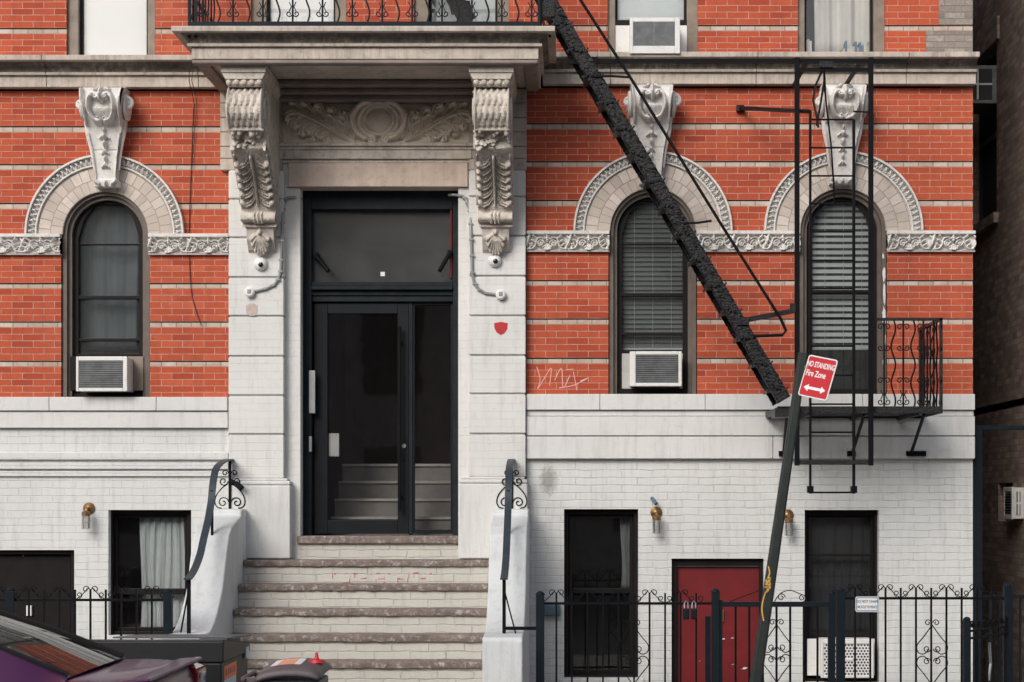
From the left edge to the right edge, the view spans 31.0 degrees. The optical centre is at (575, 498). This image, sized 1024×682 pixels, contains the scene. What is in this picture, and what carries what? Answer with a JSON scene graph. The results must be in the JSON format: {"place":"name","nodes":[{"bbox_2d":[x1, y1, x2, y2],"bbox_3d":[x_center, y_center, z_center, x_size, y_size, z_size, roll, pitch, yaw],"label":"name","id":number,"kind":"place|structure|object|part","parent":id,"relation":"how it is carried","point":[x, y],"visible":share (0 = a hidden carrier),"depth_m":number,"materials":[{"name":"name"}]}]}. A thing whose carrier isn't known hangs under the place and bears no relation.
{"place":"outdoors","nodes":[
{"label":"outdoors","id":0,"kind":"place"},
{"bbox_2d":[0,609,205,681],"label":"parked car","id":1,"kind":"object","parent":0,"point":[31,650],"visible":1,"depth_m":11.55,"materials":[{"name":"purple paint"}]},
{"bbox_3d":[-3.435,0.909,11.780,0.890,0.333,1.400,0,0,0],"label":"rear window","id":2,"kind":"part","parent":1,"relation":"part of","materials":[{"name":"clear glass"}]},
{"bbox_2d":[809,41,811,51],"bbox_3d":[2.311,-4.435,18.220,0.020,0.151,0.140,0,0,0],"label":"book","id":3,"kind":"object","parent":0,"point":[810,46],"visible":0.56,"depth_m":18.15,"materials":[{"name":"white paper"}]},
{"bbox_2d":[963,617,1007,681],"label":"side gate","id":4,"kind":"structure","parent":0,"point":[968,624],"depth_m":15.48,"materials":[{"name":"black metal"}]},
{"label":"areaway floor","id":5,"kind":"structure","parent":0,"visible":0},
{"bbox_2d":[0,0,979,681],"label":"brick building","id":6,"kind":"structure","parent":5,"relation":"on","point":[382,388],"depth_m":18.00,"materials":[{"name":"brick"}]},
{"bbox_2d":[0,550,73,633],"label":"basement door","id":7,"kind":"structure","parent":6,"relation":"in","point":[44,572],"depth_m":18.12,"materials":[{"name":"black metal"}]},
{"bbox_2d":[82,502,94,527],"bbox_3d":[-4.754,0.164,17.921,0.116,0.260,0.157,0,0,0],"label":"wall lamp","id":8,"kind":"object","parent":6,"relation":"attached to","point":[88,508],"visible":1,"depth_m":17.91,"materials":[{"name":"gold metal"}]},
{"bbox_2d":[76,356,133,391],"bbox_3d":[-4.582,-1.207,17.950,0.494,0.338,0.300,0,0,0],"label":"window air conditioner","id":9,"kind":"object","parent":6,"relation":"attached to","point":[104,373],"depth_m":17.80,"materials":[{"name":"white plastic"}]},
{"bbox_2d":[63,192,150,396],"bbox_3d":[-4.596,-2.004,18.115,0.850,2.008,0.170,0,0,0],"label":"arched window","id":10,"kind":"structure","parent":6,"relation":"in","point":[76,219],"depth_m":18.07,"materials":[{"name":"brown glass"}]},
{"bbox_2d":[80,205,138,349],"bbox_3d":[-4.669,-2.228,18.301,0.665,1.491,0.028,0,0,0],"label":"curtain","id":11,"kind":"object","parent":6,"relation":"hanging from","point":[109,270],"visible":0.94,"depth_m":18.30,"materials":[{"name":"grey fabric"}]},
{"bbox_2d":[67,0,155,54],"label":"sash window","id":12,"kind":"structure","parent":6,"relation":"in","point":[75,31],"depth_m":18.04,"materials":[{"name":"beige wood"}]},
{"bbox_2d":[84,0,146,54],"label":"roller shade","id":13,"kind":"object","parent":6,"relation":"attached to","point":[115,27],"depth_m":18.14,"materials":[{"name":"white fabric"}]},
{"bbox_2d":[111,510,190,634],"bbox_3d":[-4.186,0.725,18.165,0.813,1.232,0.130,0,0,0],"label":"sash window","id":14,"kind":"structure","parent":6,"relation":"in","point":[115,514],"depth_m":18.15,"materials":[{"name":"black metal"}]},
{"bbox_2d":[140,518,184,626],"bbox_3d":[-4.098,0.754,18.302,0.472,1.153,0.068,0,0,0],"label":"curtain","id":15,"kind":"object","parent":6,"relation":"hanging from","point":[162,545],"visible":0.72,"depth_m":18.30,"materials":[{"name":"white fabric"}]},
{"bbox_2d":[189,61,201,325],"bbox_3d":[-3.716,-2.948,17.850,0.126,2.517,0.287,0,0,0],"label":"hanging cable","id":16,"kind":"object","parent":6,"relation":"hanging from","point":[191,169],"visible":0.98,"depth_m":17.99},
{"bbox_2d":[254,257,267,270],"bbox_3d":[-3.058,-2.279,17.851,0.132,0.131,0.078,0,0,0],"label":"security camera","id":17,"kind":"object","parent":6,"relation":"attached to","point":[260,263],"visible":1,"depth_m":17.84,"materials":[{"name":"white plastic"}]},
{"bbox_2d":[244,196,302,297],"bbox_3d":[-2.922,-2.458,17.916,0.589,1.009,0.179,0,0,-23],"label":"electrical conduit","id":18,"kind":"object","parent":6,"relation":"attached to","point":[250,292],"visible":1,"depth_m":17.86,"materials":[{"name":"white metal"}]},
{"bbox_2d":[252,0,345,20],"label":"sash window","id":19,"kind":"structure","parent":6,"relation":"in","point":[256,6],"depth_m":18.04,"materials":[{"name":"beige wood"}]},
{"bbox_2d":[271,0,333,20],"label":"roller shade","id":20,"kind":"object","parent":6,"relation":"attached to","point":[301,8],"depth_m":18.14,"materials":[{"name":"white fabric"}]},
{"bbox_2d":[314,252,329,272],"bbox_3d":[-2.526,-2.325,18.171,0.110,0.205,0.263,0,0,-37],"label":"door spotlight","id":21,"kind":"object","parent":6,"relation":"attached to","point":[321,262],"depth_m":18.12,"materials":[{"name":"black metal"}]},
{"bbox_2d":[188,0,541,37],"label":"balcony railing","id":22,"kind":"object","parent":6,"relation":"on","point":[197,8],"visible":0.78,"depth_m":16.72,"materials":[{"name":"black metal"}]},
{"bbox_2d":[303,191,457,535],"bbox_3d":[-1.948,-1.358,18.260,1.580,3.443,0.200,0,0,0],"label":"entrance doorway","id":23,"kind":"structure","parent":6,"relation":"in","point":[381,250],"depth_m":18.27,"materials":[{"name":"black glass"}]},
{"bbox_2d":[438,250,452,271],"bbox_3d":[-1.270,-2.339,18.177,0.096,0.227,0.241,0,0,28],"label":"door spotlight","id":24,"kind":"object","parent":6,"relation":"attached to","point":[449,254],"depth_m":18.12,"materials":[{"name":"black metal"}]},
{"bbox_2d":[446,0,475,20],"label":"fire escape stair","id":25,"kind":"object","parent":6,"relation":"on","point":[464,6],"visible":0.62,"depth_m":17.23,"materials":[{"name":"black metal"}]},
{"bbox_2d":[414,0,508,20],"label":"sash window","id":26,"kind":"structure","parent":6,"relation":"in","point":[420,6],"depth_m":18.04,"materials":[{"name":"beige wood"}]},
{"bbox_2d":[432,0,494,20],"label":"roller shade","id":27,"kind":"object","parent":6,"relation":"attached to","point":[480,7],"depth_m":18.20,"materials":[{"name":"white fabric"}]},
{"bbox_2d":[448,194,505,299],"bbox_3d":[-0.987,-2.462,17.923,0.632,1.068,0.162,0,0,21],"label":"electrical conduit","id":28,"kind":"object","parent":6,"relation":"attached to","point":[500,294],"visible":1,"depth_m":17.86,"materials":[{"name":"white metal"}]},
{"bbox_2d":[488,254,501,266],"bbox_3d":[-0.787,-2.312,17.851,0.132,0.131,0.078,0,0,0],"label":"security camera","id":29,"kind":"object","parent":6,"relation":"attached to","point":[494,261],"visible":1,"depth_m":17.84,"materials":[{"name":"white plastic"}]},
{"bbox_2d":[544,605,559,615],"bbox_3d":[-0.240,1.087,17.951,0.171,0.108,0.096,0,0,0],"label":"utility box","id":30,"kind":"object","parent":6,"relation":"attached to","point":[549,610],"visible":0.63,"depth_m":17.90,"materials":[{"name":"metal"}]},
{"bbox_2d":[564,509,637,676],"bbox_3d":[0.247,0.930,18.165,0.729,1.659,0.130,0,0,0],"label":"sash window","id":31,"kind":"structure","parent":6,"relation":"in","point":[569,514],"depth_m":18.15,"materials":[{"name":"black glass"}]},
{"bbox_2d":[620,518,628,587],"bbox_3d":[0.506,0.525,18.303,0.140,0.729,0.038,0,0,0],"label":"curtain","id":32,"kind":"object","parent":6,"relation":"hanging from","point":[624,528],"visible":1,"depth_m":18.30,"materials":[{"name":"grey fabric"}]},
{"bbox_2d":[618,0,683,19],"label":"roller shade","id":33,"kind":"object","parent":6,"relation":"attached to","point":[628,9],"visible":0.91,"depth_m":18.16,"materials":[{"name":"white fabric"}]},
{"bbox_2d":[622,202,681,349],"bbox_3d":[0.760,-2.218,18.236,0.608,1.486,0.032,0,0,0],"label":"venetian blind","id":34,"kind":"object","parent":6,"relation":"attached to","point":[634,273],"visible":0.87,"depth_m":18.24,"materials":[{"name":"grey plastic"}]},
{"bbox_2d":[609,190,695,393],"bbox_3d":[0.750,-2.033,18.115,0.850,2.017,0.170,0,0,0],"label":"arched window","id":35,"kind":"structure","parent":6,"relation":"in","point":[618,221],"depth_m":18.07,"materials":[{"name":"brown glass"}]},
{"bbox_2d":[608,0,697,54],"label":"sash window","id":36,"kind":"structure","parent":6,"relation":"in","point":[690,6],"depth_m":18.04,"materials":[{"name":"beige wood"}]},
{"bbox_2d":[650,496,657,504],"bbox_3d":[0.759,0.020,17.937,0.038,0.086,0.108,0,0,-26],"label":"wall sensor","id":37,"kind":"object","parent":6,"relation":"attached to","point":[652,498],"depth_m":17.91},
{"bbox_2d":[629,18,679,53],"bbox_3d":[0.758,-4.450,17.910,0.484,0.344,0.420,0,0,0],"label":"window air conditioner","id":38,"kind":"object","parent":6,"relation":"attached to","point":[654,35],"depth_m":17.71,"materials":[{"name":"white plastic"}]},
{"bbox_2d":[630,351,681,387],"bbox_3d":[0.774,-1.262,18.090,0.505,0.339,0.420,0,0,0],"label":"window air conditioner","id":39,"kind":"object","parent":6,"relation":"attached to","point":[655,369],"depth_m":17.88,"materials":[{"name":"white plastic"}]},
{"bbox_2d":[650,507,661,533],"bbox_3d":[0.783,0.205,17.921,0.116,0.260,0.157,0,0,0],"label":"wall lamp","id":40,"kind":"object","parent":6,"relation":"attached to","point":[656,513],"visible":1,"depth_m":17.92,"materials":[{"name":"gold metal"}]},
{"bbox_2d":[535,0,795,418],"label":"fire escape stair","id":41,"kind":"object","parent":6,"relation":"attached to","point":[736,322],"visible":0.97,"depth_m":16.76,"materials":[{"name":"black metal"}]},
{"bbox_2d":[672,559,762,681],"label":"basement door","id":42,"kind":"structure","parent":6,"relation":"in","point":[734,578],"depth_m":18.12,"materials":[{"name":"metal"}]},
{"bbox_2d":[567,57,906,465],"bbox_3d":[1.470,-2.171,17.404,3.111,3.734,1.193,0,0,0],"label":"ladder guide frame","id":43,"kind":"object","parent":6,"relation":"attached to","point":[825,65],"visible":0.99,"depth_m":16.82,"materials":[{"name":"black metal"}]},
{"bbox_2d":[800,110,867,493],"bbox_3d":[2.361,-1.803,16.890,0.674,3.513,0.060,0,0,0],"label":"drop ladder","id":44,"kind":"object","parent":43,"relation":"hanging from","point":[810,488],"visible":0.96,"depth_m":16.87,"materials":[{"name":"black metal"}]},
{"bbox_2d":[785,509,793,535],"bbox_3d":[2.067,0.230,17.921,0.116,0.260,0.157,0,0,0],"label":"wall lamp","id":45,"kind":"object","parent":6,"relation":"attached to","point":[789,514],"visible":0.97,"depth_m":17.88,"materials":[{"name":"gold metal"}]},
{"bbox_2d":[809,518,869,631],"bbox_3d":[2.644,0.756,18.342,0.676,1.155,0.040,0,0,0],"label":"curtain","id":46,"kind":"object","parent":6,"relation":"hanging from","point":[838,536],"visible":0.71,"depth_m":18.34,"materials":[{"name":"black fabric"}]},
{"bbox_2d":[812,202,867,349],"bbox_3d":[2.643,-2.217,18.236,0.608,1.485,0.032,0,0,0],"label":"venetian blind","id":47,"kind":"object","parent":6,"relation":"attached to","point":[843,296],"visible":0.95,"depth_m":18.24,"materials":[{"name":"grey plastic"}]},
{"bbox_2d":[805,510,876,680],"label":"sash window","id":48,"kind":"structure","parent":6,"relation":"in","point":[872,514],"depth_m":18.14,"materials":[{"name":"black metal"}]},
{"bbox_2d":[814,0,868,51],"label":"curtain","id":49,"kind":"object","parent":6,"relation":"hanging from","point":[838,24],"visible":0.71,"depth_m":18.35,"materials":[{"name":"white fabric"}]},
{"bbox_2d":[798,0,884,51],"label":"sash window","id":50,"kind":"structure","parent":6,"relation":"in","point":[876,7],"depth_m":18.04,"materials":[{"name":"beige wood"}]},
{"bbox_2d":[800,189,885,393],"bbox_3d":[2.608,-2.033,18.115,0.850,2.017,0.170,0,0,0],"label":"arched window","id":51,"kind":"structure","parent":6,"relation":"in","point":[841,195],"depth_m":18.07,"materials":[{"name":"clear glass"}]},
{"bbox_2d":[843,41,846,51],"bbox_3d":[2.661,-4.436,18.220,0.018,0.153,0.140,0,0,0],"label":"book","id":52,"kind":"object","parent":6,"relation":"on","point":[845,45],"visible":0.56,"depth_m":18.15,"materials":[{"name":"paper"}]},
{"bbox_2d":[819,637,873,677],"bbox_3d":[2.635,1.550,18.110,0.514,0.381,0.420,0,0,0],"label":"window air conditioner","id":53,"kind":"object","parent":6,"relation":"attached to","point":[862,657],"depth_m":17.91,"materials":[{"name":"white plastic"}]},
{"bbox_2d":[765,318,942,455],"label":"fire escape platform","id":54,"kind":"structure","parent":6,"relation":"attached to","point":[922,411],"depth_m":16.90,"materials":[{"name":"black metal"}]},
{"bbox_2d":[853,42,856,51],"bbox_3d":[2.756,-4.431,18.220,0.022,0.143,0.140,0,0,0],"label":"book","id":55,"kind":"object","parent":6,"relation":"on","point":[855,46],"visible":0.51,"depth_m":18.15,"materials":[{"name":"paper"}]},
{"bbox_2d":[972,0,1023,681],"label":"neighbour building","id":56,"kind":"structure","parent":5,"relation":"on","point":[998,253],"depth_m":20.71,"materials":[{"name":"brick"}]},
{"bbox_2d":[972,65,996,113],"bbox_3d":[4.610,-4.714,21.245,0.520,0.446,0.610,0,0,0],"label":"window air conditioner","id":57,"kind":"object","parent":56,"relation":"attached to","point":[984,87],"depth_m":20.95,"materials":[{"name":"white plastic"}]},
{"bbox_2d":[979,53,996,221],"bbox_3d":[4.880,-4.211,21.552,0.060,1.942,1.306,0,0,0],"label":"alley window","id":58,"kind":"structure","parent":56,"relation":"in","point":[987,122],"depth_m":21.85,"materials":[{"name":"black glass"}]},
{"bbox_2d":[1005,483,1012,520],"bbox_3d":[4.880,0.037,20.469,0.060,0.425,0.691,0,0,0],"label":"alley window","id":59,"kind":"structure","parent":56,"relation":"in","point":[1006,484],"depth_m":20.75,"materials":[{"name":"black glass"}]},
{"bbox_2d":[1003,487,1023,518],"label":"window air conditioner","id":60,"kind":"object","parent":56,"relation":"attached to","point":[1013,502],"depth_m":19.62,"materials":[{"name":"white plastic"}]},
{"bbox_2d":[973,426,1023,681],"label":"alley gate frame","id":61,"kind":"object","parent":5,"relation":"on","point":[977,520],"visible":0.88,"depth_m":18.02,"materials":[{"name":"black metal"}]},
{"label":"sidewalk","id":62,"kind":"structure","parent":0,"visible":0},
{"bbox_2d":[89,634,250,681],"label":"storage bin","id":63,"kind":"object","parent":62,"relation":"on","point":[223,660],"visible":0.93,"depth_m":14.40,"materials":[{"name":"black plastic"}]},
{"bbox_2d":[241,652,331,681],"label":"wheeled bin","id":64,"kind":"object","parent":62,"relation":"on","point":[315,669],"visible":1,"depth_m":13.88,"materials":[{"name":"plastic"}]},
{"bbox_2d":[162,508,529,681],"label":"front stoop","id":65,"kind":"object","parent":62,"relation":"on","point":[393,620],"visible":0.9,"depth_m":17.11,"materials":[{"name":"white stone"}]},
{"bbox_2d":[180,459,245,633],"bbox_3d":[-3.349,0.395,16.933,0.304,1.561,2.107,0,0,0],"label":"stoop handrail","id":66,"kind":"object","parent":65,"relation":"on","point":[208,522],"visible":1,"depth_m":16.88,"materials":[{"name":"black metal"}]},
{"bbox_2d":[496,459,535,633],"bbox_3d":[-0.548,0.395,16.938,0.341,1.561,2.107,0,0,-3],"label":"stoop handrail","id":67,"kind":"object","parent":65,"relation":"on","point":[508,485],"visible":1,"depth_m":16.62,"materials":[{"name":"black metal"}]},
{"bbox_2d":[750,352,837,681],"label":"sign pole","id":68,"kind":"object","parent":62,"relation":"on","point":[814,376],"visible":1,"depth_m":13.41,"materials":[{"name":"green metal"}]},
{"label":"areaway kerb","id":69,"kind":"structure","parent":0,"visible":0},
{"bbox_2d":[0,586,173,638],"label":"iron fence","id":70,"kind":"object","parent":69,"relation":"on","point":[166,599],"visible":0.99,"depth_m":15.94,"materials":[{"name":"black metal"}]},
{"bbox_2d":[535,589,711,681],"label":"iron fence","id":71,"kind":"object","parent":69,"relation":"on","point":[540,602],"visible":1,"depth_m":15.94,"materials":[{"name":"black metal"}]},
{"bbox_2d":[683,601,696,618],"bbox_3d":[0.985,0.959,15.920,0.120,0.164,0.041,0,0,0],"label":"padlock","id":72,"kind":"object","parent":71,"relation":"hanging from","point":[686,613],"visible":1,"depth_m":15.90,"materials":[{"name":"black metal"}]},
{"bbox_2d":[705,588,834,681],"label":"iron gate","id":73,"kind":"structure","parent":69,"relation":"on","point":[714,647],"depth_m":15.93,"materials":[{"name":"black metal"}]},
{"bbox_2d":[836,582,1012,681],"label":"iron fence","id":74,"kind":"object","parent":69,"relation":"on","point":[1006,598],"visible":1,"depth_m":15.94,"materials":[{"name":"black metal"}]},
{"bbox_2d":[855,596,878,611],"bbox_3d":[2.515,0.910,15.920,0.205,0.135,0.009,0,0,0],"label":"fence sign","id":75,"kind":"object","parent":74,"relation":"attached to","point":[866,603],"visible":1,"depth_m":15.92,"materials":[{"name":"white metal"}]}
]}

